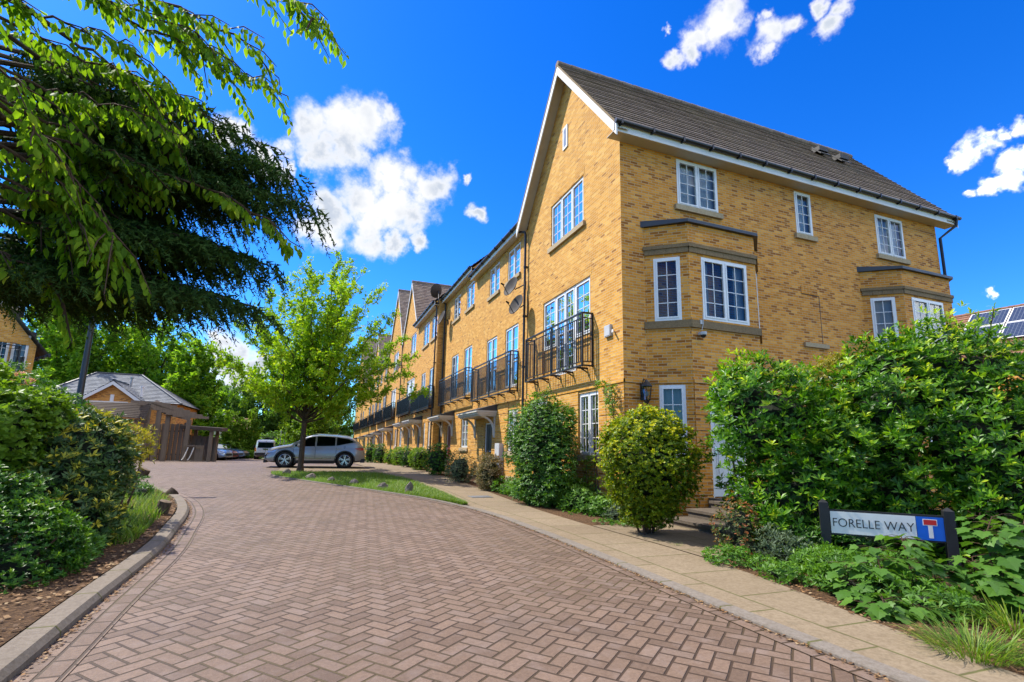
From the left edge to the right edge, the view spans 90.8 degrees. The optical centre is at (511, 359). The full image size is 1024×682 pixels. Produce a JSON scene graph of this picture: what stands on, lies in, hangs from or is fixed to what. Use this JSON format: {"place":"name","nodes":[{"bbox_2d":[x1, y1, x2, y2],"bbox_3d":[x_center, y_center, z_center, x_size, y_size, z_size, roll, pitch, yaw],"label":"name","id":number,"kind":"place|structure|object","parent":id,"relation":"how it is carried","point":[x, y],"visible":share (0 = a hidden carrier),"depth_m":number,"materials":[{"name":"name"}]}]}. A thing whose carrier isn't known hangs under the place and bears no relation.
{"place":"outdoors","nodes":[
{"label":"outdoors","id":0,"kind":"place"},
{"bbox_2d":[0,475,175,645],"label":"planting bed","id":1,"kind":"object","parent":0,"point":[30,616],"visible":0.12,"depth_m":4.51,"materials":[{"name":"brown soil"}]},
{"bbox_2d":[0,358,80,484],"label":"shrub","id":2,"kind":"object","parent":1,"relation":"on","point":[26,410],"visible":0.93,"depth_m":6.08,"materials":[{"name":"green plant"}]},
{"bbox_2d":[0,356,94,413],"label":"shrub","id":3,"kind":"object","parent":1,"relation":"on","point":[63,390],"visible":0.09,"depth_m":11.30,"materials":[{"name":"green plant"}]},
{"bbox_2d":[0,460,97,593],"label":"shrub","id":4,"kind":"object","parent":1,"relation":"on","point":[22,558],"visible":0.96,"depth_m":5.02,"materials":[{"name":"green plant"}]},
{"bbox_2d":[1,404,142,550],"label":"shrub","id":5,"kind":"object","parent":1,"relation":"on","point":[84,468],"visible":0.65,"depth_m":6.49,"materials":[{"name":"green plant"}]},
{"bbox_2d":[74,316,94,408],"bbox_3d":[-11.477,0.710,13.969,0.910,5.380,0.214,5,-11,-20],"label":"lamp post","id":6,"kind":"object","parent":1,"relation":"on","point":[84,370],"visible":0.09,"depth_m":13.90,"materials":[{"name":"black metal"}]},
{"bbox_2d":[47,509,122,568],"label":"verge plants","id":7,"kind":"object","parent":1,"relation":"on","point":[96,541],"visible":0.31,"depth_m":5.72,"materials":[{"name":"green plant"}]},
{"bbox_2d":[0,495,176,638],"bbox_3d":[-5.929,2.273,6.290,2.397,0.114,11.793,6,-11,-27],"label":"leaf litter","id":8,"kind":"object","parent":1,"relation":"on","point":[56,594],"visible":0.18,"depth_m":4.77,"materials":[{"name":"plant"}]},
{"bbox_2d":[90,408,160,510],"bbox_3d":[-7.154,1.776,8.451,2.456,1.978,1.474,1,-10,1],"label":"yellow tipped shrub","id":9,"kind":"object","parent":1,"relation":"on","point":[146,433],"visible":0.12,"depth_m":8.48,"materials":[{"name":"green plant"}]},
{"bbox_2d":[114,473,156,498],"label":"verge plants","id":10,"kind":"object","parent":1,"relation":"on","point":[144,490],"visible":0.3,"depth_m":11.31,"materials":[{"name":"green plant"}]},
{"bbox_2d":[102,483,171,544],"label":"verge grass","id":11,"kind":"structure","parent":1,"relation":"on","point":[137,522],"depth_m":8.40,"materials":[{"name":"plant"}]},
{"bbox_2d":[0,43,341,353],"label":"cedar","id":12,"kind":"object","parent":1,"relation":"on","point":[212,165],"visible":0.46,"depth_m":3.26,"materials":[{"name":"green plant"}]},
{"bbox_2d":[0,0,348,348],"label":"cherry tree","id":13,"kind":"object","parent":1,"relation":"on","point":[182,35],"visible":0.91,"depth_m":2.90,"materials":[{"name":"green plant"}]},
{"bbox_2d":[277,465,375,472],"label":"driveway","id":14,"kind":"structure","parent":0,"point":[315,468],"depth_m":23.34,"materials":[{"name":"concrete"}]},
{"bbox_2d":[263,433,364,467],"bbox_3d":[-9.567,4.501,24.832,4.525,1.674,2.163,4,-11,-16],"label":"parked car","id":15,"kind":"object","parent":14,"relation":"on","point":[341,451],"visible":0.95,"depth_m":24.12,"materials":[{"name":"silver metal"}]},
{"bbox_2d":[353,338,377,441],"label":"terraced house","id":16,"kind":"structure","parent":0,"point":[356,432],"depth_m":81.57,"materials":[{"name":"yellow brick"}]},
{"bbox_2d":[271,470,468,504],"bbox_3d":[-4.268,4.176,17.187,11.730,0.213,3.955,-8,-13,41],"label":"lawn","id":17,"kind":"structure","parent":0,"point":[350,478],"depth_m":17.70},
{"bbox_2d":[208,249,431,471],"bbox_3d":[-8.226,-0.014,21.917,8.301,9.778,8.336,-8,-14,42],"label":"young tree","id":18,"kind":"object","parent":17,"relation":"on","point":[313,361],"visible":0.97,"depth_m":20.99,"materials":[{"name":"green plant"}]},
{"bbox_2d":[61,458,870,681],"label":"road","id":19,"kind":"structure","parent":0,"point":[266,576],"depth_m":4.42,"materials":[{"name":"brick"}]},
{"bbox_2d":[0,482,188,681],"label":"kerb","id":20,"kind":"structure","parent":19,"relation":"on","point":[20,652],"depth_m":4.09,"materials":[{"name":"concrete"}]},
{"bbox_2d":[11,489,204,681],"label":"road edging","id":21,"kind":"object","parent":19,"relation":"on","point":[65,658],"visible":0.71,"depth_m":4.06,"materials":[{"name":"concrete"}]},
{"bbox_2d":[7,498,192,681],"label":"leaf litter","id":22,"kind":"object","parent":21,"relation":"on","point":[105,599],"visible":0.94,"depth_m":4.46,"materials":[{"name":"plant"}]},
{"bbox_2d":[181,445,203,460],"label":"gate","id":23,"kind":"structure","parent":19,"relation":"on","point":[198,456],"depth_m":32.53,"materials":[{"name":"brown wood"}]},
{"bbox_2d":[253,440,275,458],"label":"parked van","id":24,"kind":"object","parent":19,"relation":"on","point":[261,447],"visible":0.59,"depth_m":50.84,"materials":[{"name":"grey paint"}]},
{"bbox_2d":[271,474,457,505],"bbox_3d":[-5.063,3.904,15.396,10.430,0.271,0.333,-8,-13,41],"label":"lawn edging","id":25,"kind":"object","parent":19,"relation":"on","point":[442,501],"visible":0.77,"depth_m":14.60,"materials":[{"name":"concrete"}]},
{"bbox_2d":[338,486,895,681],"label":"road edging","id":26,"kind":"object","parent":19,"relation":"on","point":[846,666],"visible":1,"depth_m":4.45,"materials":[{"name":"concrete"}]},
{"bbox_2d":[457,505,888,681],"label":"leaf litter","id":27,"kind":"object","parent":26,"relation":"on","point":[819,651],"visible":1,"depth_m":4.53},
{"bbox_2d":[458,504,929,681],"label":"kerb","id":28,"kind":"structure","parent":19,"relation":"on","point":[881,669],"depth_m":4.28,"materials":[{"name":"concrete"}]},
{"bbox_2d":[0,457,987,647],"bbox_3d":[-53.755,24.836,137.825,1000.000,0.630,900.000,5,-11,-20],"label":"ground","id":29,"kind":"structure","parent":0,"point":[110,569],"depth_m":5.29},
{"bbox_2d":[0,300,50,385],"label":"brick house","id":30,"kind":"structure","parent":29,"relation":"on","point":[22,344],"depth_m":20.64,"materials":[{"name":"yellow brick"}]},
{"bbox_2d":[0,332,36,369],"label":"window","id":31,"kind":"structure","parent":30,"relation":"in","point":[24,350],"depth_m":20.70,"materials":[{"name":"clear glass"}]},
{"bbox_2d":[21,303,139,386],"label":"broadleaf tree","id":32,"kind":"object","parent":29,"relation":"on","point":[61,364],"visible":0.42,"depth_m":44.41,"materials":[{"name":"green plant"}]},
{"bbox_2d":[57,372,199,459],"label":"outbuilding","id":33,"kind":"structure","parent":29,"relation":"on","point":[112,387],"depth_m":38.91,"materials":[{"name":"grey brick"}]},
{"bbox_2d":[89,400,208,461],"bbox_3d":[-23.287,4.431,31.246,7.664,4.023,2.220,8,-12,-35],"label":"pergola","id":34,"kind":"object","parent":29,"relation":"on","point":[138,410],"visible":0.71,"depth_m":31.74,"materials":[{"name":"brown wood"}]},
{"bbox_2d":[73,311,225,419],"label":"broadleaf tree","id":35,"kind":"object","parent":29,"relation":"on","point":[153,364],"visible":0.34,"depth_m":49.38,"materials":[{"name":"green plant"}]},
{"bbox_2d":[132,423,185,460],"bbox_3d":[-23.510,5.502,33.570,3.838,2.609,0.215,0,-10,6],"label":"fence","id":36,"kind":"object","parent":29,"relation":"on","point":[175,451],"visible":0.48,"depth_m":33.47,"materials":[{"name":"brown wood"}]},
{"bbox_2d":[161,337,235,438],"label":"broadleaf tree","id":37,"kind":"object","parent":29,"relation":"on","point":[192,386],"visible":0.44,"depth_m":47.14,"materials":[{"name":"green plant"}]},
{"bbox_2d":[187,435,217,461],"bbox_3d":[-20.844,5.946,33.751,1.946,1.844,0.215,4,-10,-16],"label":"fence","id":38,"kind":"object","parent":29,"relation":"on","point":[198,440],"visible":0.49,"depth_m":33.81,"materials":[{"name":"brown wood"}]},
{"bbox_2d":[179,425,227,461],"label":"pergola","id":39,"kind":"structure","parent":29,"relation":"on","point":[211,433],"depth_m":32.93,"materials":[{"name":"brown wood"}]},
{"bbox_2d":[219,410,246,447],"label":"broadleaf tree","id":40,"kind":"object","parent":29,"relation":"on","point":[233,433],"visible":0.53,"depth_m":56.30,"materials":[{"name":"green plant"}]},
{"bbox_2d":[214,378,280,435],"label":"broadleaf tree","id":41,"kind":"object","parent":29,"relation":"on","point":[233,403],"visible":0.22,"depth_m":84.08,"materials":[{"name":"green plant"}]},
{"bbox_2d":[235,406,263,450],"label":"broadleaf tree","id":42,"kind":"object","parent":29,"relation":"on","point":[250,436],"visible":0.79,"depth_m":57.26,"materials":[{"name":"green plant"}]},
{"bbox_2d":[242,379,299,437],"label":"broadleaf tree","id":43,"kind":"object","parent":29,"relation":"on","point":[272,419],"visible":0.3,"depth_m":84.34,"materials":[{"name":"green plant"}]},
{"bbox_2d":[277,403,341,444],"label":"broadleaf tree","id":44,"kind":"object","parent":29,"relation":"on","point":[313,428],"visible":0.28,"depth_m":52.17,"materials":[{"name":"green plant"}]},
{"bbox_2d":[322,406,353,437],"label":"broadleaf tree","id":45,"kind":"object","parent":29,"relation":"on","point":[346,430],"visible":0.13,"depth_m":93.25,"materials":[{"name":"green plant"}]},
{"bbox_2d":[357,375,373,458],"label":"terraced house","id":46,"kind":"structure","parent":29,"relation":"on","point":[364,429],"depth_m":67.71,"materials":[{"name":"yellow brick"}]},
{"bbox_2d":[364,334,391,445],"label":"terraced house","id":47,"kind":"structure","parent":29,"relation":"on","point":[371,417],"depth_m":59.60,"materials":[{"name":"yellow brick"}]},
{"bbox_2d":[370,358,389,461],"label":"terraced house","id":48,"kind":"structure","parent":29,"relation":"on","point":[379,422],"depth_m":51.98,"materials":[{"name":"yellow brick"}]},
{"bbox_2d":[378,289,410,463],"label":"terraced house","id":49,"kind":"structure","parent":29,"relation":"on","point":[389,430],"depth_m":44.92,"materials":[{"name":"yellow brick"}]},
{"bbox_2d":[392,280,450,452],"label":"terraced house","id":50,"kind":"structure","parent":29,"relation":"on","point":[421,298],"depth_m":38.00,"materials":[{"name":"yellow brick"}]},
{"bbox_2d":[402,293,446,462],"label":"terraced house","id":51,"kind":"structure","parent":29,"relation":"on","point":[425,432],"depth_m":30.59,"materials":[{"name":"yellow brick"}]},
{"bbox_2d":[427,253,488,472],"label":"terraced house","id":52,"kind":"structure","parent":29,"relation":"on","point":[458,298],"depth_m":25.68,"materials":[{"name":"yellow brick"}]},
{"bbox_2d":[459,419,468,450],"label":"window","id":53,"kind":"structure","parent":52,"relation":"in","point":[464,446],"depth_m":23.79,"materials":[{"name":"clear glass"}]},
{"bbox_2d":[463,345,471,394],"bbox_3d":[-2.085,0.541,24.218,0.068,2.320,1.350,5,-11,-20],"label":"french door","id":54,"kind":"structure","parent":52,"relation":"in","point":[468,351],"depth_m":24.21,"materials":[{"name":"clear glass"}]},
{"bbox_2d":[464,281,474,313],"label":"window","id":55,"kind":"structure","parent":52,"relation":"in","point":[470,298],"depth_m":24.80,"materials":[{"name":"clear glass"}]},
{"bbox_2d":[456,221,528,477],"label":"terraced house","id":56,"kind":"structure","parent":29,"relation":"on","point":[496,382],"depth_m":20.04,"materials":[{"name":"yellow brick"}]},
{"bbox_2d":[485,423,491,458],"bbox_3d":[-0.917,3.651,20.344,0.122,2.150,0.950,5,-11,-20],"label":"door","id":57,"kind":"structure","parent":56,"relation":"in","point":[488,440],"depth_m":20.53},
{"bbox_2d":[486,336,496,393],"bbox_3d":[-0.811,0.264,20.877,0.068,2.310,1.340,5,-11,-20],"label":"french door","id":58,"kind":"structure","parent":56,"relation":"in","point":[492,344],"depth_m":20.94,"materials":[{"name":"clear glass"}]},
{"bbox_2d":[487,262,499,301],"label":"window","id":59,"kind":"structure","parent":56,"relation":"in","point":[495,272],"depth_m":21.38,"materials":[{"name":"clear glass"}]},
{"bbox_2d":[505,323,517,386],"bbox_3d":[0.022,-0.098,18.737,0.068,2.310,1.350,5,-11,-20],"label":"french door","id":60,"kind":"structure","parent":56,"relation":"in","point":[511,333],"depth_m":18.73,"materials":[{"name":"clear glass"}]},
{"bbox_2d":[505,241,520,285],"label":"window","id":61,"kind":"structure","parent":56,"relation":"in","point":[514,255],"depth_m":19.31,"materials":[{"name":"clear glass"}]},
{"bbox_2d":[516,61,975,534],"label":"corner house","id":62,"kind":"structure","parent":29,"relation":"on","point":[659,227],"depth_m":13.62,"materials":[{"name":"yellow brick"}]},
{"bbox_2d":[501,277,525,295],"bbox_3d":[0.106,-2.570,17.644,0.930,0.702,0.575,-1,-10,15],"label":"satellite dish","id":63,"kind":"object","parent":62,"relation":"attached to","point":[510,286],"visible":1,"depth_m":17.78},
{"bbox_2d":[506,295,525,313],"bbox_3d":[0.132,-1.863,17.047,0.591,0.702,0.575,-1,-10,13],"label":"satellite dish","id":64,"kind":"object","parent":62,"relation":"attached to","point":[515,305],"visible":1,"depth_m":17.17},
{"bbox_2d":[544,297,556,350],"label":"window","id":65,"kind":"structure","parent":62,"relation":"in","point":[550,307],"depth_m":15.54,"materials":[{"name":"clear glass"}]},
{"bbox_2d":[547,177,584,253],"bbox_3d":[1.609,-4.229,14.926,0.165,1.545,2.290,5,-11,-20],"label":"window","id":66,"kind":"structure","parent":62,"relation":"in","point":[568,213],"depth_m":14.91,"materials":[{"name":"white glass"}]},
{"bbox_2d":[556,286,575,374],"bbox_3d":[1.873,-0.753,14.544,0.768,3.010,1.800,5,-11,-20],"label":"french door","id":67,"kind":"structure","parent":62,"relation":"in","point":[565,302],"depth_m":14.44,"materials":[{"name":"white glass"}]},
{"bbox_2d":[575,277,589,337],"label":"window","id":68,"kind":"structure","parent":62,"relation":"in","point":[582,289],"depth_m":13.61,"materials":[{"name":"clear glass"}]},
{"bbox_2d":[574,391,601,461],"bbox_3d":[1.931,1.687,12.675,0.165,1.725,1.240,5,-11,-20],"label":"window","id":69,"kind":"structure","parent":62,"relation":"in","point":[588,407],"depth_m":12.74,"materials":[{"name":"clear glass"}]},
{"bbox_2d":[653,256,681,320],"bbox_3d":[3.639,-1.644,11.829,0.600,1.530,0.068,-2,-11,19],"label":"window","id":70,"kind":"structure","parent":62,"relation":"in","point":[669,259],"depth_m":11.81,"materials":[{"name":"white plastic"}]},
{"bbox_2d":[659,385,687,454],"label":"window","id":71,"kind":"structure","parent":62,"relation":"in","point":[672,397],"depth_m":11.42,"materials":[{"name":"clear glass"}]},
{"bbox_2d":[674,159,723,219],"bbox_3d":[4.791,-4.421,13.117,1.500,1.465,0.210,5,-11,-20],"label":"window","id":72,"kind":"structure","parent":62,"relation":"in","point":[696,184],"depth_m":13.15,"materials":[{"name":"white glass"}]},
{"bbox_2d":[701,257,749,325],"bbox_3d":[5.059,-1.599,12.082,1.480,1.610,0.158,5,-11,-20],"label":"window","id":73,"kind":"structure","parent":62,"relation":"in","point":[740,292],"depth_m":12.09,"materials":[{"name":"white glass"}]},
{"bbox_2d":[710,388,746,497],"bbox_3d":[4.859,1.861,11.372,1.000,2.420,0.122,5,-11,-20],"label":"door","id":74,"kind":"structure","parent":62,"relation":"in","point":[718,492],"depth_m":11.19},
{"bbox_2d":[793,191,818,242],"bbox_3d":[8.295,-4.083,14.423,0.830,1.485,0.210,5,-11,-20],"label":"window","id":75,"kind":"structure","parent":62,"relation":"in","point":[804,227],"depth_m":14.46,"materials":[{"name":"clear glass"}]},
{"bbox_2d":[870,297,898,349],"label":"window","id":76,"kind":"structure","parent":62,"relation":"in","point":[884,315],"depth_m":14.58,"materials":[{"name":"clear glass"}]},
{"bbox_2d":[874,214,910,264],"bbox_3d":[11.724,-3.727,15.697,1.460,1.495,0.210,5,-11,-20],"label":"window","id":77,"kind":"structure","parent":62,"relation":"in","point":[887,232],"depth_m":15.72,"materials":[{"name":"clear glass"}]},
{"bbox_2d":[911,297,946,343],"bbox_3d":[12.134,-0.977,14.729,1.520,1.610,0.158,5,-11,-20],"label":"window","id":78,"kind":"structure","parent":62,"relation":"in","point":[916,302],"depth_m":14.80,"materials":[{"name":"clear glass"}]},
{"bbox_2d":[954,303,1023,398],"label":"solar house","id":79,"kind":"structure","parent":29,"relation":"on","point":[1011,317],"depth_m":26.16,"materials":[{"name":"black tile"}]},
{"bbox_2d":[0,0,1023,437],"label":"sky","id":80,"kind":"structure","parent":0,"point":[418,151],"materials":[{"name":"blue"}]},
{"bbox_2d":[592,523,758,556],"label":"path","id":81,"kind":"structure","parent":0,"point":[693,541],"depth_m":8.30,"materials":[{"name":"concrete"}]},
{"bbox_2d":[355,462,1023,681],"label":"pavement","id":82,"kind":"structure","parent":0,"point":[808,615],"depth_m":5.04,"materials":[{"name":"concrete"}]},
{"bbox_2d":[372,443,387,462],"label":"bush","id":83,"kind":"object","parent":82,"relation":"on","point":[378,455],"visible":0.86,"depth_m":35.72,"materials":[{"name":"green plant"}]},
{"bbox_2d":[415,467,1023,675],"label":"planting bed","id":84,"kind":"object","parent":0,"point":[581,518],"visible":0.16,"depth_m":4.95,"materials":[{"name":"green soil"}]},
{"bbox_2d":[407,447,429,469],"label":"bush","id":85,"kind":"object","parent":84,"relation":"on","point":[418,455],"visible":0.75,"depth_m":23.95,"materials":[{"name":"green plant"}]},
{"bbox_2d":[421,442,452,474],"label":"bush","id":86,"kind":"object","parent":84,"relation":"on","point":[436,461],"visible":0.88,"depth_m":21.05,"materials":[{"name":"green plant"}]},
{"bbox_2d":[444,448,476,482],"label":"bush","id":87,"kind":"object","parent":84,"relation":"on","point":[460,469],"visible":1,"depth_m":17.77,"materials":[{"name":"green plant"}]},
{"bbox_2d":[473,452,504,490],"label":"bush","id":88,"kind":"object","parent":84,"relation":"on","point":[490,472],"visible":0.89,"depth_m":15.33,"materials":[{"name":"brown plant"}]},
{"bbox_2d":[491,475,521,497],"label":"bed plants","id":89,"kind":"object","parent":84,"relation":"on","point":[504,486],"visible":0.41,"depth_m":14.63,"materials":[{"name":"green plant"}]},
{"bbox_2d":[501,386,582,507],"bbox_3d":[0.798,2.164,12.712,1.736,2.989,2.932,5,-11,-20],"label":"climber bush","id":90,"kind":"object","parent":84,"relation":"on","point":[542,434],"visible":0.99,"depth_m":12.13,"materials":[{"name":"green plant"}]},
{"bbox_2d":[508,472,612,516],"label":"bed plants","id":91,"kind":"object","parent":84,"relation":"on","point":[577,497],"visible":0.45,"depth_m":11.28,"materials":[{"name":"green plant"}]},
{"bbox_2d":[580,453,596,492],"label":"wall sprig","id":92,"kind":"object","parent":84,"relation":"on","point":[585,478],"depth_m":12.08,"materials":[{"name":"green plant"}]},
{"bbox_2d":[593,379,617,498],"bbox_3d":[2.138,1.952,11.552,0.374,3.115,0.905,5,-11,-20],"label":"wall sprig","id":93,"kind":"object","parent":84,"relation":"on","point":[606,399],"depth_m":11.60,"materials":[{"name":"green plant"}]},
{"bbox_2d":[601,502,623,519],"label":"grey plant","id":94,"kind":"object","parent":84,"relation":"on","point":[612,514],"visible":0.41,"depth_m":10.29,"materials":[{"name":"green plant"}]},
{"bbox_2d":[592,402,712,534],"bbox_3d":[2.399,1.888,8.714,2.039,2.309,1.983,-4,-11,26],"label":"round bush","id":95,"kind":"object","parent":84,"relation":"on","point":[647,462],"visible":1,"depth_m":8.33,"materials":[{"name":"green plant"}]},
{"bbox_2d":[708,491,766,556],"bbox_3d":[3.191,2.328,7.119,0.810,0.941,0.825,5,-11,-20],"label":"berberis","id":96,"kind":"object","parent":84,"relation":"on","point":[738,528],"visible":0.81,"depth_m":6.99,"materials":[{"name":"green plant"}]},
{"bbox_2d":[700,542,776,568],"bbox_3d":[2.882,2.492,6.418,0.930,0.280,0.733,-2,-11,20],"label":"weed patch","id":97,"kind":"object","parent":84,"relation":"on","point":[737,556],"visible":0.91,"depth_m":6.33,"materials":[{"name":"green plant"}]},
{"bbox_2d":[750,522,821,565],"bbox_3d":[3.667,2.510,6.578,0.888,0.698,1.252,19,-20,-60],"label":"lavender","id":98,"kind":"object","parent":84,"relation":"on","point":[773,543],"visible":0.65,"depth_m":6.59,"materials":[{"name":"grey plant"}]},
{"bbox_2d":[697,347,923,553],"bbox_3d":[4.335,1.349,7.810,2.902,3.242,2.561,5,-11,-20],"label":"glossy shrub","id":99,"kind":"object","parent":84,"relation":"on","point":[770,425],"visible":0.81,"depth_m":7.37,"materials":[{"name":"green plant"}]},
{"bbox_2d":[760,506,900,560],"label":"ground plants","id":100,"kind":"object","parent":84,"relation":"on","point":[845,541],"visible":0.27,"depth_m":6.59,"materials":[{"name":"green plant"}]},
{"bbox_2d":[792,348,912,430],"bbox_3d":[5.764,1.402,8.487,2.144,3.319,1.123,3,-10,-8],"label":"yellow shrub","id":101,"kind":"object","parent":84,"relation":"on","point":[829,362],"visible":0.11,"depth_m":8.50,"materials":[{"name":"green plant"}]},
{"bbox_2d":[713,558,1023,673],"bbox_3d":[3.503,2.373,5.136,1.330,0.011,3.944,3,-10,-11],"label":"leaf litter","id":102,"kind":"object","parent":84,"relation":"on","point":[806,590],"visible":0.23,"depth_m":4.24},
{"bbox_2d":[751,541,991,625],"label":"ground plants","id":103,"kind":"object","parent":84,"relation":"on","point":[789,571],"visible":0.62,"depth_m":5.25,"materials":[{"name":"green plant"}]},
{"bbox_2d":[818,499,960,576],"bbox_3d":[4.654,2.310,6.275,1.385,1.045,0.104,-4,-11,26],"label":"street sign","id":104,"kind":"object","parent":84,"relation":"on","point":[928,528],"visible":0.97,"depth_m":6.26,"materials":[{"name":"metal"}]},
{"bbox_2d":[816,533,975,624],"bbox_3d":[3.710,2.126,4.748,1.350,0.824,1.115,1,-10,3],"label":"sycamore sapling","id":105,"kind":"object","parent":84,"relation":"on","point":[887,609],"visible":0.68,"depth_m":4.77,"materials":[{"name":"green plant"}]},
{"bbox_2d":[797,300,1023,564],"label":"glossy shrub","id":106,"kind":"object","parent":84,"relation":"on","point":[973,455],"visible":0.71,"depth_m":7.09,"materials":[{"name":"green plant"}]},
{"bbox_2d":[971,302,1011,377],"bbox_3d":[7.286,-0.025,7.596,0.685,1.650,0.424,-1,-10,11],"label":"tall shoot","id":107,"kind":"object","parent":106,"relation":"on","point":[990,323],"visible":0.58,"depth_m":7.64,"materials":[{"name":"green plant"}]},
{"bbox_2d":[889,606,1023,667],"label":"grass tuft","id":108,"kind":"object","parent":84,"relation":"on","point":[981,650],"visible":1,"depth_m":3.69,"materials":[{"name":"plant"}]},
{"bbox_2d":[920,579,1023,638],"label":"grass tuft","id":109,"kind":"object","parent":84,"relation":"on","point":[998,613],"visible":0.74,"depth_m":4.30,"materials":[{"name":"plant"}]},
{"bbox_2d":[937,513,1023,616],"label":"sycamore sapling","id":110,"kind":"object","parent":84,"relation":"on","point":[1002,575],"visible":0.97,"depth_m":4.75,"materials":[{"name":"green plant"}]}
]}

